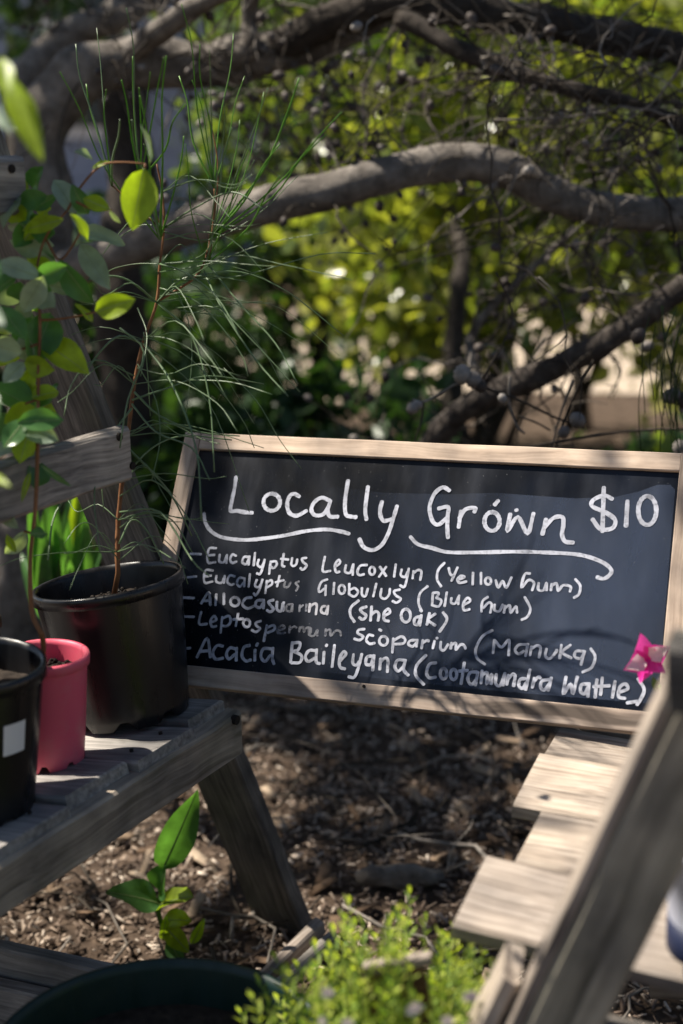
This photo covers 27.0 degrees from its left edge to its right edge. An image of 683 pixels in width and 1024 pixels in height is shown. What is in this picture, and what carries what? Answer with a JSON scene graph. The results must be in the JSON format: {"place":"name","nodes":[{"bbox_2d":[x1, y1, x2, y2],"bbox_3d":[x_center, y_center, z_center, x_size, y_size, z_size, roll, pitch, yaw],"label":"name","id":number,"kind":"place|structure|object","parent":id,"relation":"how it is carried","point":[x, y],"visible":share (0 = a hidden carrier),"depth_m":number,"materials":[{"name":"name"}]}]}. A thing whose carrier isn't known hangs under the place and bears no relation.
{"place":"outdoors","nodes":[
{"label":"outdoors","id":0,"kind":"place"},
{"bbox_2d":[0,153,682,1023],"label":"ground","id":1,"kind":"structure","parent":0,"point":[616,411],"depth_m":2.21,"materials":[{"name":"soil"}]},
{"bbox_2d":[0,0,127,143],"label":"leafy shrub","id":2,"kind":"object","parent":1,"relation":"on","point":[14,11],"visible":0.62,"depth_m":4.91,"materials":[{"name":"green plant"}]},
{"bbox_2d":[0,224,150,459],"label":"leafy shrub","id":3,"kind":"object","parent":1,"relation":"on","point":[81,326],"visible":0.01,"depth_m":4.07,"materials":[{"name":"green plant"}]},
{"bbox_2d":[92,89,159,565],"bbox_3d":[-0.490,-0.411,3.249,0.156,1.256,0.238,0,15,0],"label":"background tree","id":4,"kind":"object","parent":1,"relation":"on","point":[116,386],"visible":0.37,"depth_m":3.16,"materials":[{"name":"brown plant"}]},
{"bbox_2d":[0,0,297,270],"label":"house","id":5,"kind":"structure","parent":1,"relation":"on","point":[82,170],"depth_m":10.64,"materials":[{"name":"grey glass"}]},
{"bbox_2d":[39,0,136,137],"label":"window","id":6,"kind":"structure","parent":5,"relation":"in","point":[78,128],"depth_m":10.54,"materials":[{"name":"glass"}]},
{"bbox_2d":[106,790,204,957],"bbox_3d":[-0.234,0.467,1.802,0.124,0.267,0.061,0,15,0],"label":"weed","id":7,"kind":"object","parent":1,"relation":"on","point":[176,840],"visible":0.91,"depth_m":1.80,"materials":[{"name":"green plant"}]},
{"bbox_2d":[4,958,318,1023],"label":"plant tub","id":8,"kind":"object","parent":1,"relation":"on","point":[177,991],"visible":0.82,"depth_m":1.30,"materials":[{"name":"green plastic"}]},
{"bbox_2d":[0,129,336,1023],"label":"plant stand","id":9,"kind":"object","parent":1,"relation":"on","point":[118,783],"visible":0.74,"depth_m":1.51,"materials":[{"name":"brown wood"}]},
{"bbox_2d":[0,56,47,826],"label":"potted sapling","id":10,"kind":"object","parent":9,"relation":"on","point":[23,669],"visible":1,"depth_m":1.28,"materials":[{"name":"black plastic"}]},
{"bbox_2d":[21,497,100,617],"bbox_3d":[-0.424,0.056,2.180,0.116,0.253,0.268,-5,16,-17],"label":"strap leaf plant","id":11,"kind":"object","parent":9,"relation":"on","point":[55,565],"visible":0.44,"depth_m":2.14,"materials":[{"name":"green plant"}]},
{"bbox_2d":[0,125,157,774],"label":"potted gum seedling","id":12,"kind":"object","parent":9,"relation":"on","point":[29,422],"visible":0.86,"depth_m":1.33,"materials":[{"name":"green plant"}]},
{"bbox_2d":[0,4,375,733],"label":"potted she oak","id":13,"kind":"object","parent":9,"relation":"on","point":[124,622],"visible":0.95,"depth_m":1.48,"materials":[{"name":"black plastic"}]},
{"bbox_2d":[160,432,682,734],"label":"chalkboard","id":14,"kind":"object","parent":9,"relation":"on","point":[536,585],"visible":0.99,"depth_m":1.55,"materials":[{"name":"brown wood"}]},
{"bbox_2d":[0,189,339,423],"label":"leafy shrub","id":15,"kind":"object","parent":1,"relation":"on","point":[210,327],"visible":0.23,"depth_m":4.26,"materials":[{"name":"green plant"}]},
{"bbox_2d":[59,357,316,566],"bbox_3d":[-0.379,-0.111,3.424,0.802,0.578,0.777,13,20,40],"label":"ground shrub","id":16,"kind":"object","parent":1,"relation":"on","point":[169,455],"visible":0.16,"depth_m":3.21,"materials":[{"name":"green plant"}]},
{"bbox_2d":[142,128,402,418],"bbox_3d":[-0.252,-0.798,4.890,0.969,1.149,1.010,-8,17,-27],"label":"leafy shrub","id":17,"kind":"object","parent":1,"relation":"on","point":[290,281],"visible":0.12,"depth_m":4.75,"materials":[{"name":"green plant"}]},
{"bbox_2d":[30,501,565,1014],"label":"leaf litter","id":18,"kind":"object","parent":1,"relation":"on","point":[324,875],"visible":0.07,"depth_m":2.18,"materials":[{"name":"brown plant"}]},
{"bbox_2d":[149,0,500,434],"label":"leafy shrub","id":19,"kind":"object","parent":1,"relation":"on","point":[320,325],"visible":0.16,"depth_m":4.54,"materials":[{"name":"green plant"}]},
{"bbox_2d":[0,0,682,640],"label":"gnarled tree","id":20,"kind":"object","parent":1,"relation":"on","point":[332,30],"visible":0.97,"depth_m":2.34,"materials":[{"name":"brown plant"}]},
{"bbox_2d":[234,338,460,442],"bbox_3d":[0.000,-0.114,3.418,0.684,0.590,0.720,0,15,0],"label":"ground shrub","id":21,"kind":"object","parent":1,"relation":"on","point":[297,416],"visible":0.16,"depth_m":3.40,"materials":[{"name":"green plant"}]},
{"bbox_2d":[36,696,658,1023],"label":"fallen twigs","id":22,"kind":"object","parent":1,"relation":"on","point":[240,915],"visible":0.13,"depth_m":2.17,"materials":[{"name":"brown wood"}]},
{"bbox_2d":[279,247,444,403],"bbox_3d":[0.180,-0.890,5.573,0.868,0.968,0.715,0,15,0],"label":"leafy shrub","id":23,"kind":"object","parent":1,"relation":"on","point":[354,339],"visible":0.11,"depth_m":5.58,"materials":[{"name":"green plant"}]},
{"bbox_2d":[234,885,497,1023],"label":"potted herb","id":24,"kind":"object","parent":1,"relation":"on","point":[355,1001],"visible":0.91,"depth_m":1.08,"materials":[{"name":"green plant"}]},
{"bbox_2d":[360,950,431,1023],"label":"plant label","id":25,"kind":"object","parent":24,"relation":"in","point":[418,961],"visible":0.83,"depth_m":1.07,"materials":[{"name":"white plastic"}]},
{"bbox_2d":[222,691,528,771],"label":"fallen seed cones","id":26,"kind":"object","parent":1,"relation":"on","point":[266,718],"visible":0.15,"depth_m":2.31,"materials":[{"name":"brown plant"}]},
{"bbox_2d":[97,0,682,283],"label":"hedge","id":27,"kind":"object","parent":1,"relation":"on","point":[222,9],"visible":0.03,"depth_m":9.69,"materials":[{"name":"green plant"}]},
{"bbox_2d":[207,701,579,873],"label":"fallen branchlets","id":28,"kind":"object","parent":1,"relation":"on","point":[256,745],"visible":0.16,"depth_m":2.24,"materials":[{"name":"brown wood"}]},
{"bbox_2d":[355,863,444,890],"bbox_3d":[0.083,0.520,2.035,0.130,0.040,0.034,-1,15,-3],"label":"bark piece","id":29,"kind":"object","parent":1,"relation":"on","point":[399,876],"visible":0.98,"depth_m":2.02,"materials":[{"name":"wood"}]},
{"bbox_2d":[261,61,644,444],"bbox_3d":[0.344,-0.599,3.938,1.129,1.253,0.960,0,15,0],"label":"leafy shrub","id":30,"kind":"object","parent":1,"relation":"on","point":[397,308],"visible":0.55,"depth_m":3.87,"materials":[{"name":"green plant"}]},
{"bbox_2d":[442,35,480,444],"bbox_3d":[0.356,-0.758,4.132,0.191,1.490,1.241,0,15,0],"label":"background tree","id":31,"kind":"object","parent":1,"relation":"on","point":[457,301],"visible":0.31,"depth_m":3.60,"materials":[{"name":"brown plant"}]},
{"bbox_2d":[255,0,682,445],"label":"leafy shrub","id":32,"kind":"object","parent":1,"relation":"on","point":[421,123],"visible":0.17,"depth_m":3.92,"materials":[{"name":"green plant"}]},
{"bbox_2d":[291,108,682,452],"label":"leaning tree","id":33,"kind":"object","parent":1,"relation":"on","point":[483,394],"visible":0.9,"depth_m":2.26,"materials":[{"name":"brown plant"}]},
{"bbox_2d":[298,1,682,112],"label":"tree","id":34,"kind":"object","parent":1,"relation":"on","point":[642,60],"visible":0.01,"depth_m":14.14,"materials":[{"name":"green plant"}]},
{"bbox_2d":[389,0,682,432],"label":"leafy shrub","id":35,"kind":"object","parent":1,"relation":"on","point":[587,388],"visible":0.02,"depth_m":5.10,"materials":[{"name":"plant"}]},
{"bbox_2d":[450,628,682,1023],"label":"plant stand","id":36,"kind":"object","parent":1,"relation":"on","point":[571,901],"visible":0.97,"depth_m":0.99,"materials":[{"name":"brown wood"}]},
{"bbox_2d":[623,633,665,690],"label":"flower","id":37,"kind":"object","parent":36,"relation":"on","point":[647,659],"visible":0.82,"depth_m":1.33,"materials":[{"name":"pink plant"}]},
{"bbox_2d":[666,868,682,963],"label":"plant pot","id":38,"kind":"object","parent":36,"relation":"on","point":[674,932],"visible":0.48,"depth_m":1.04,"materials":[{"name":"plastic"}]},
{"bbox_2d":[509,7,682,392],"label":"leafy shrub","id":39,"kind":"object","parent":1,"relation":"on","point":[603,375],"visible":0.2,"depth_m":3.87,"materials":[{"name":"green plant"}]},
{"bbox_2d":[573,425,674,452],"bbox_3d":[0.589,0.035,3.079,0.870,0.480,0.575,0,15,0],"label":"ground shrub","id":40,"kind":"object","parent":1,"relation":"on","point":[653,442],"visible":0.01,"depth_m":3.02,"materials":[{"name":"green plant"}]},
{"bbox_2d":[574,266,682,425],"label":"leafy shrub","id":41,"kind":"object","parent":1,"relation":"on","point":[644,419],"visible":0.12,"depth_m":4.85,"materials":[{"name":"plant"}]},
{"bbox_2d":[624,413,682,452],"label":"ground shrub","id":42,"kind":"object","parent":1,"relation":"on","point":[644,435],"visible":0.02,"depth_m":3.20,"materials":[{"name":"green plant"}]},
{"bbox_2d":[5,309,682,401],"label":"path","id":43,"kind":"structure","parent":0,"point":[623,385],"depth_m":6.35,"materials":[{"name":"beige"}]},
{"bbox_2d":[298,1,676,117],"label":"sky","id":44,"kind":"structure","parent":0,"point":[664,83],"materials":[{"name":"white"}]}
]}

